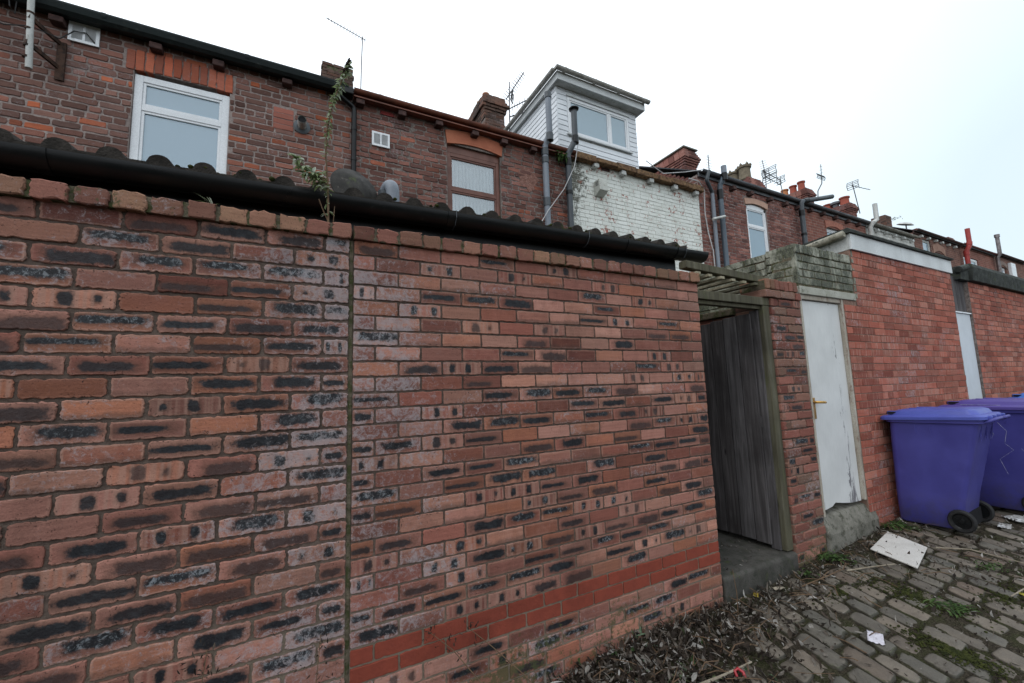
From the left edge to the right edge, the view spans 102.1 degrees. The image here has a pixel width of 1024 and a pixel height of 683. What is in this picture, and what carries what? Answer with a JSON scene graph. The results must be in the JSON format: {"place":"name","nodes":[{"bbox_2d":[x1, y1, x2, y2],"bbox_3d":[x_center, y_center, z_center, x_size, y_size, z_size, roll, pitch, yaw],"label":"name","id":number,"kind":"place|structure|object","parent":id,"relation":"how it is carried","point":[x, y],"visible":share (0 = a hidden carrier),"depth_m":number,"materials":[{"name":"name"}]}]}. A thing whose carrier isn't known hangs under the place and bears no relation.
{"place":"outdoors","nodes":[
{"label":"outdoors","id":0,"kind":"place"},
{"bbox_2d":[61,0,1023,260],"label":"sky","id":1,"kind":"structure","parent":0,"point":[918,102],"materials":[{"name":"white"}]},
{"bbox_2d":[700,308,735,324],"bbox_3d":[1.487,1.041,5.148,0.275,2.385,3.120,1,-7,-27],"label":"wood beam","id":2,"kind":"structure","parent":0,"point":[706,318],"depth_m":3.99,"materials":[{"name":"wood"}]},
{"bbox_2d":[729,506,1023,682],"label":"cobbled alley","id":3,"kind":"structure","parent":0,"point":[880,668],"depth_m":2.65,"materials":[{"name":"stone"}]},
{"bbox_2d":[667,661,721,682],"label":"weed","id":4,"kind":"object","parent":3,"relation":"on","point":[680,675],"visible":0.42,"depth_m":2.25,"materials":[{"name":"green plant"}]},
{"bbox_2d":[567,522,994,682],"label":"twigs","id":5,"kind":"object","parent":3,"relation":"on","point":[673,681],"visible":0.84,"depth_m":2.55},
{"bbox_2d":[543,510,1023,682],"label":"leaf litter","id":6,"kind":"object","parent":3,"relation":"on","point":[646,664],"visible":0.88,"depth_m":2.48,"materials":[{"name":"brown plant"}]},
{"bbox_2d":[700,661,751,682],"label":"stick","id":7,"kind":"object","parent":6,"relation":"on","point":[723,674],"visible":1,"depth_m":2.20,"materials":[{"name":"beige wood"}]},
{"bbox_2d":[733,667,746,677],"bbox_3d":[1.220,1.776,2.220,0.059,0.042,0.037,-3,-7,10],"label":"plastic scrap","id":8,"kind":"object","parent":6,"relation":"on","point":[738,669],"visible":0.95,"depth_m":2.22,"materials":[{"name":"plastic"}]},
{"bbox_2d":[802,569,842,586],"bbox_3d":[2.370,1.785,3.128,0.522,0.036,0.028,1,-7,-23],"label":"stick","id":9,"kind":"object","parent":3,"relation":"on","point":[820,578],"visible":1,"depth_m":3.10,"materials":[{"name":"brown wood"}]},
{"bbox_2d":[817,550,856,563],"bbox_3d":[2.664,1.789,3.456,0.293,0.075,0.293,-4,-7,20],"label":"weed","id":10,"kind":"object","parent":3,"relation":"on","point":[833,556],"visible":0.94,"depth_m":3.41,"materials":[{"name":"green plant"}]},
{"bbox_2d":[846,564,894,571],"bbox_3d":[2.803,1.764,3.229,0.413,0.034,0.014,-1,-6,-4],"label":"stick","id":11,"kind":"object","parent":3,"relation":"on","point":[848,570],"visible":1,"depth_m":3.22,"materials":[{"name":"brown wood"}]},
{"bbox_2d":[867,630,884,644],"bbox_3d":[2.170,1.766,2.471,0.079,0.016,0.119,-7,-8,37],"label":"paper scrap","id":12,"kind":"object","parent":3,"relation":"on","point":[876,637],"visible":1,"depth_m":2.47,"materials":[{"name":"white paper"}]},
{"bbox_2d":[870,532,926,568],"bbox_3d":[3.270,1.745,3.497,0.656,0.060,0.308,3,-8,-38],"label":"slab","id":13,"kind":"object","parent":3,"relation":"on","point":[898,548],"depth_m":3.46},
{"bbox_2d":[880,520,920,532],"bbox_3d":[3.628,1.749,3.925,0.291,0.085,0.332,-1,-6,-6],"label":"weed","id":14,"kind":"object","parent":3,"relation":"on","point":[901,524],"visible":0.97,"depth_m":3.90,"materials":[{"name":"green plant"}]},
{"bbox_2d":[812,566,1023,682],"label":"moss patches","id":15,"kind":"object","parent":3,"relation":"on","point":[962,654],"visible":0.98,"depth_m":2.63,"materials":[{"name":"green plant"}]},
{"bbox_2d":[880,407,1010,532],"bbox_3d":[4.145,1.170,3.921,0.612,1.080,0.814,2,-9,-30],"label":"wheelie bin","id":16,"kind":"object","parent":3,"relation":"on","point":[940,454],"visible":1,"depth_m":3.81,"materials":[{"name":"plastic"}]},
{"bbox_2d":[922,596,978,618],"bbox_3d":[2.875,1.753,2.729,0.290,0.060,0.289,1,-7,-27],"label":"weed","id":17,"kind":"object","parent":3,"relation":"on","point":[932,600],"visible":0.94,"depth_m":2.71,"materials":[{"name":"green plant"}]},
{"bbox_2d":[935,547,1023,563],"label":"stick","id":18,"kind":"object","parent":3,"relation":"on","point":[976,551],"visible":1,"depth_m":3.36,"materials":[{"name":"brown wood"}]},
{"bbox_2d":[938,398,1023,510],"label":"wheelie bin","id":19,"kind":"object","parent":3,"relation":"on","point":[1002,486],"visible":0.67,"depth_m":4.09,"materials":[{"name":"plastic"}]},
{"bbox_2d":[965,557,1023,575],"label":"weed","id":20,"kind":"object","parent":3,"relation":"on","point":[988,565],"visible":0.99,"depth_m":3.15,"materials":[{"name":"green plant"}]},
{"bbox_2d":[997,522,1011,528],"bbox_3d":[4.501,1.681,3.782,0.144,0.022,0.082,3,-8,-37],"label":"plastic sheet","id":21,"kind":"object","parent":3,"relation":"on","point":[1003,525],"visible":1,"depth_m":3.77,"materials":[{"name":"white plastic"}]},
{"bbox_2d":[1001,514,1023,521],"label":"plastic sheet","id":22,"kind":"object","parent":3,"relation":"on","point":[1018,518],"visible":1,"depth_m":3.93,"materials":[{"name":"white plastic"}]},
{"bbox_2d":[1010,393,1023,397],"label":"wheelie bin","id":23,"kind":"object","parent":3,"relation":"on","point":[1021,395],"visible":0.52,"depth_m":4.96,"materials":[{"name":"plastic"}]},
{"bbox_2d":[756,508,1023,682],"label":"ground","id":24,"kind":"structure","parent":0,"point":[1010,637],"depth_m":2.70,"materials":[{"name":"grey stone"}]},
{"bbox_2d":[0,174,351,682],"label":"yard wall","id":25,"kind":"structure","parent":24,"relation":"on","point":[180,368],"depth_m":1.62,"materials":[{"name":"brick"}]},
{"bbox_2d":[141,631,280,682],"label":"dry plant","id":26,"kind":"object","parent":25,"relation":"attached to","point":[178,672],"visible":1,"depth_m":1.54,"materials":[{"name":"brown plant"}]},
{"bbox_2d":[294,629,347,682],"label":"dry plant","id":27,"kind":"object","parent":25,"relation":"attached to","point":[321,640],"visible":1,"depth_m":1.71,"materials":[{"name":"brown plant"}]},
{"bbox_2d":[288,58,354,221],"bbox_3d":[-0.933,-1.011,2.028,0.293,0.901,0.123,1,-7,-27],"label":"buddleia","id":28,"kind":"object","parent":25,"relation":"on","point":[313,176],"visible":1,"depth_m":2.01,"materials":[{"name":"green plant"}]},
{"bbox_2d":[0,0,356,190],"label":"terraced house","id":29,"kind":"structure","parent":24,"relation":"on","point":[129,89],"depth_m":4.76,"materials":[{"name":"red brick"}]},
{"bbox_2d":[21,0,66,81],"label":"bracket pole","id":30,"kind":"object","parent":29,"relation":"attached to","point":[59,64],"visible":1,"depth_m":4.14,"materials":[{"name":"white metal"}]},
{"bbox_2d":[129,74,229,173],"bbox_3d":[-3.848,-2.344,4.825,0.891,1.342,0.060,1,-7,-27],"label":"window","id":31,"kind":"structure","parent":29,"relation":"in","point":[185,125],"depth_m":4.82,"materials":[{"name":"white plastic"}]},
{"bbox_2d":[0,128,708,270],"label":"lean to shed","id":32,"kind":"object","parent":24,"relation":"on","point":[107,168],"visible":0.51,"depth_m":2.12,"materials":[{"name":"black plastic"}]},
{"bbox_2d":[330,168,377,197],"bbox_3d":[-1.155,-1.050,3.043,0.226,0.484,0.302,-3,-6,9],"label":"satellite dish","id":33,"kind":"object","parent":32,"relation":"on","point":[342,180],"visible":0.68,"depth_m":3.01,"materials":[{"name":"metal"}]},
{"bbox_2d":[353,87,578,227],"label":"terraced house","id":34,"kind":"structure","parent":24,"relation":"on","point":[480,161],"depth_m":6.53,"materials":[{"name":"brown brick"}]},
{"bbox_2d":[326,17,365,88],"bbox_3d":[-3.726,-6.386,9.292,0.843,1.600,0.053,2,-7,-30],"label":"tv aerial","id":35,"kind":"object","parent":34,"relation":"attached to","point":[362,39],"visible":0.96,"depth_m":9.42,"materials":[{"name":"metal"}]},
{"bbox_2d":[378,180,399,201],"bbox_3d":[-0.936,-0.989,3.156,0.222,0.490,0.121,-7,-8,40],"label":"vent pipe","id":36,"kind":"object","parent":34,"relation":"attached to","point":[390,187],"visible":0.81,"depth_m":3.10,"materials":[{"name":"grey plastic"}]},
{"bbox_2d":[447,152,499,215],"bbox_3d":[-0.633,-2.243,6.568,0.890,1.323,0.185,1,-7,-27],"label":"window","id":37,"kind":"structure","parent":34,"relation":"in","point":[473,183],"depth_m":6.62,"materials":[{"name":"glass"}]},
{"bbox_2d":[504,71,525,121],"bbox_3d":[0.119,-6.397,11.098,0.683,1.578,0.339,-4,-7,15],"label":"tv aerial","id":38,"kind":"object","parent":34,"relation":"attached to","point":[511,93],"visible":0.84,"depth_m":11.09,"materials":[{"name":"metal"}]},
{"bbox_2d":[553,150,568,163],"bbox_3d":[0.825,-3.197,7.118,0.319,0.234,0.190,1,-7,-27],"label":"wall fern","id":39,"kind":"object","parent":34,"relation":"attached to","point":[559,156],"depth_m":7.16,"materials":[{"name":"green plant"}]},
{"bbox_2d":[344,226,723,682],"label":"yard wall","id":40,"kind":"structure","parent":24,"relation":"on","point":[530,487],"depth_m":2.29,"materials":[{"name":"brick"}]},
{"bbox_2d":[503,64,703,272],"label":"terraced house","id":41,"kind":"structure","parent":24,"relation":"on","point":[617,190],"depth_m":7.99,"materials":[{"name":"white paint"}]},
{"bbox_2d":[567,97,629,150],"bbox_3d":[1.681,-4.169,8.014,1.490,0.738,0.060,1,-7,-27],"label":"window","id":42,"kind":"structure","parent":41,"relation":"in","point":[593,122],"depth_m":8.02,"materials":[{"name":"white plastic"}]},
{"bbox_2d":[559,593,813,682],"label":"soil heap","id":43,"kind":"object","parent":24,"relation":"on","point":[764,665],"visible":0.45,"depth_m":2.42,"materials":[{"name":"brown soil"}]},
{"bbox_2d":[422,624,481,682],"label":"dry plant","id":44,"kind":"object","parent":43,"relation":"on","point":[449,639],"visible":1,"depth_m":1.95,"materials":[{"name":"brown plant"}]},
{"bbox_2d":[458,620,531,682],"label":"dry plant","id":45,"kind":"object","parent":43,"relation":"on","point":[493,647],"visible":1,"depth_m":2.03,"materials":[{"name":"brown plant"}]},
{"bbox_2d":[578,627,777,682],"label":"dead leaves","id":46,"kind":"object","parent":43,"relation":"on","point":[633,649],"visible":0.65,"depth_m":2.39,"materials":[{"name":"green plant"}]},
{"bbox_2d":[639,145,833,266],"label":"terraced house","id":47,"kind":"structure","parent":24,"relation":"on","point":[740,220],"depth_m":9.70,"materials":[{"name":"red brick"}]},
{"bbox_2d":[746,205,768,257],"bbox_3d":[5.835,-2.393,9.854,0.780,1.735,0.060,1,-7,-27],"label":"window","id":48,"kind":"structure","parent":47,"relation":"in","point":[756,219],"depth_m":9.88,"materials":[{"name":"glass"}]},
{"bbox_2d":[717,529,798,602],"bbox_3d":[1.490,1.933,3.905,0.899,0.335,1.812,1,-7,-27],"label":"yard step","id":49,"kind":"object","parent":24,"relation":"on","point":[764,565],"visible":0.36,"depth_m":3.20,"materials":[{"name":"concrete"}]},
{"bbox_2d":[697,290,793,573],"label":"yard gate","id":50,"kind":"structure","parent":49,"relation":"on","point":[748,468],"depth_m":3.57,"materials":[{"name":"grey wood"}]},
{"bbox_2d":[697,244,855,313],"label":"mossy wall","id":51,"kind":"structure","parent":24,"relation":"on","point":[813,271],"depth_m":4.03,"materials":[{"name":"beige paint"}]},
{"bbox_2d":[799,294,866,516],"bbox_3d":[2.994,0.554,3.881,0.762,1.972,0.123,1,-7,-27],"label":"yard door","id":52,"kind":"structure","parent":51,"relation":"attached to","point":[836,433],"depth_m":3.90,"materials":[{"name":"white paint"}]},
{"bbox_2d":[802,300,860,509],"bbox_3d":[2.980,0.565,3.903,0.688,1.895,0.040,1,-7,-27],"label":"door leaf","id":53,"kind":"structure","parent":52,"relation":"in","point":[834,429],"depth_m":3.89,"materials":[{"name":"white paint"}]},
{"bbox_2d":[735,278,826,567],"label":"brick pier","id":54,"kind":"structure","parent":24,"relation":"on","point":[803,488],"depth_m":3.55,"materials":[{"name":"red brick"}]},
{"bbox_2d":[679,260,768,293],"bbox_3d":[1.421,-0.441,4.217,1.061,0.165,1.800,1,-7,-27],"label":"batten canopy","id":55,"kind":"object","parent":54,"relation":"on","point":[719,273],"visible":0.39,"depth_m":3.48,"materials":[{"name":"wood"}]},
{"bbox_2d":[727,161,870,241],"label":"terraced house","id":56,"kind":"structure","parent":24,"relation":"on","point":[822,221],"depth_m":11.49,"materials":[{"name":"brick"}]},
{"bbox_2d":[826,228,836,234],"bbox_3d":[8.919,-2.298,11.475,0.770,1.710,0.060,1,-7,-27],"label":"window","id":57,"kind":"structure","parent":56,"relation":"in","point":[829,231],"depth_m":11.51,"materials":[{"name":"glass"}]},
{"bbox_2d":[797,568,819,577],"bbox_3d":[2.281,1.801,3.193,0.128,0.054,0.120,-1,-7,-12],"label":"weed","id":58,"kind":"object","parent":24,"relation":"on","point":[807,572],"visible":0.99,"depth_m":3.20,"materials":[{"name":"green plant"}]},
{"bbox_2d":[780,180,919,246],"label":"terraced house","id":59,"kind":"structure","parent":24,"relation":"on","point":[873,227],"depth_m":13.31,"materials":[{"name":"brick"}]},
{"bbox_2d":[759,160,777,186],"bbox_3d":[9.953,-6.481,16.306,0.754,1.072,0.572,1,-7,-27],"label":"tv aerial","id":60,"kind":"object","parent":59,"relation":"attached to","point":[764,175],"visible":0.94,"depth_m":16.39,"materials":[{"name":"metal"}]},
{"bbox_2d":[762,170,784,192],"bbox_3d":[10.545,-6.368,16.712,1.308,0.904,0.322,1,-7,-27],"label":"tv aerial","id":61,"kind":"object","parent":59,"relation":"attached to","point":[779,179],"visible":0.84,"depth_m":16.94,"materials":[{"name":"metal"}]},
{"bbox_2d":[823,501,879,553],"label":"step","id":62,"kind":"structure","parent":24,"relation":"on","point":[848,523],"depth_m":3.73,"materials":[{"name":"concrete"}]},
{"bbox_2d":[802,228,968,525],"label":"brick outhouse","id":63,"kind":"structure","parent":24,"relation":"on","point":[904,344],"depth_m":4.54,"materials":[{"name":"red brick"}]},
{"bbox_2d":[956,311,982,398],"bbox_3d":[6.120,0.659,5.515,0.586,2.125,0.078,1,-7,-27],"label":"yard door","id":64,"kind":"structure","parent":63,"relation":"attached to","point":[969,356],"depth_m":5.57,"materials":[{"name":"white paint"}]},
{"bbox_2d":[956,313,982,398],"bbox_3d":[6.121,0.669,5.513,0.576,2.105,0.040,1,-7,-27],"label":"door leaf","id":65,"kind":"structure","parent":64,"relation":"in","point":[963,320],"depth_m":5.57,"materials":[{"name":"white paint"}]},
{"bbox_2d":[823,196,964,270],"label":"terraced house","id":66,"kind":"structure","parent":24,"relation":"on","point":[936,243],"depth_m":15.07,"materials":[{"name":"brick"}]},
{"bbox_2d":[816,164,824,196],"bbox_3d":[13.681,-7.056,18.276,0.843,1.519,0.167,1,-7,-27],"label":"tv aerial","id":67,"kind":"object","parent":66,"relation":"attached to","point":[821,175],"visible":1,"depth_m":18.32,"materials":[{"name":"metal"}]},
{"bbox_2d":[846,179,869,213],"bbox_3d":[16.823,-6.835,19.916,1.598,1.543,0.475,1,-7,-27],"label":"tv aerial","id":68,"kind":"object","parent":66,"relation":"attached to","point":[856,186],"visible":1,"depth_m":19.66,"materials":[{"name":"metal"}]},
{"bbox_2d":[922,240,929,250],"bbox_3d":[14.336,-3.103,14.355,0.640,0.820,0.060,1,-7,-27],"label":"window","id":69,"kind":"structure","parent":66,"relation":"in","point":[925,243],"depth_m":14.42,"materials":[{"name":"glass"}]},
{"bbox_2d":[871,215,997,270],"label":"terraced house","id":70,"kind":"structure","parent":24,"relation":"on","point":[970,252],"depth_m":16.51,"materials":[{"name":"brick"}]},
{"bbox_2d":[963,257,976,264],"bbox_3d":[17.878,-2.730,16.144,1.490,1.030,0.060,1,-7,-27],"label":"window","id":71,"kind":"structure","parent":70,"relation":"in","point":[974,262],"depth_m":16.35,"materials":[{"name":"glass"}]},
{"bbox_2d":[912,228,1023,278],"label":"terraced house","id":72,"kind":"structure","parent":24,"relation":"on","point":[1008,264],"depth_m":18.05,"materials":[{"name":"brick"}]},
{"bbox_2d":[896,222,913,228],"bbox_3d":[21.133,-6.094,22.221,0.720,0.697,0.666,1,-7,-27],"label":"satellite dish","id":73,"kind":"object","parent":72,"relation":"on","point":[905,224],"visible":0.96,"depth_m":22.19,"materials":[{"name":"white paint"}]},
{"bbox_2d":[939,263,1023,397],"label":"brick outhouse","id":74,"kind":"structure","parent":24,"relation":"on","point":[994,300],"depth_m":6.04,"materials":[{"name":"brick"}]},
{"bbox_2d":[950,276,966,311],"bbox_3d":[6.073,-0.647,5.673,0.573,0.502,0.025,1,-7,-27],"label":"board panel","id":75,"kind":"object","parent":74,"relation":"attached to","point":[959,296],"visible":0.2,"depth_m":5.69,"materials":[{"name":"grey wood"}]}
]}

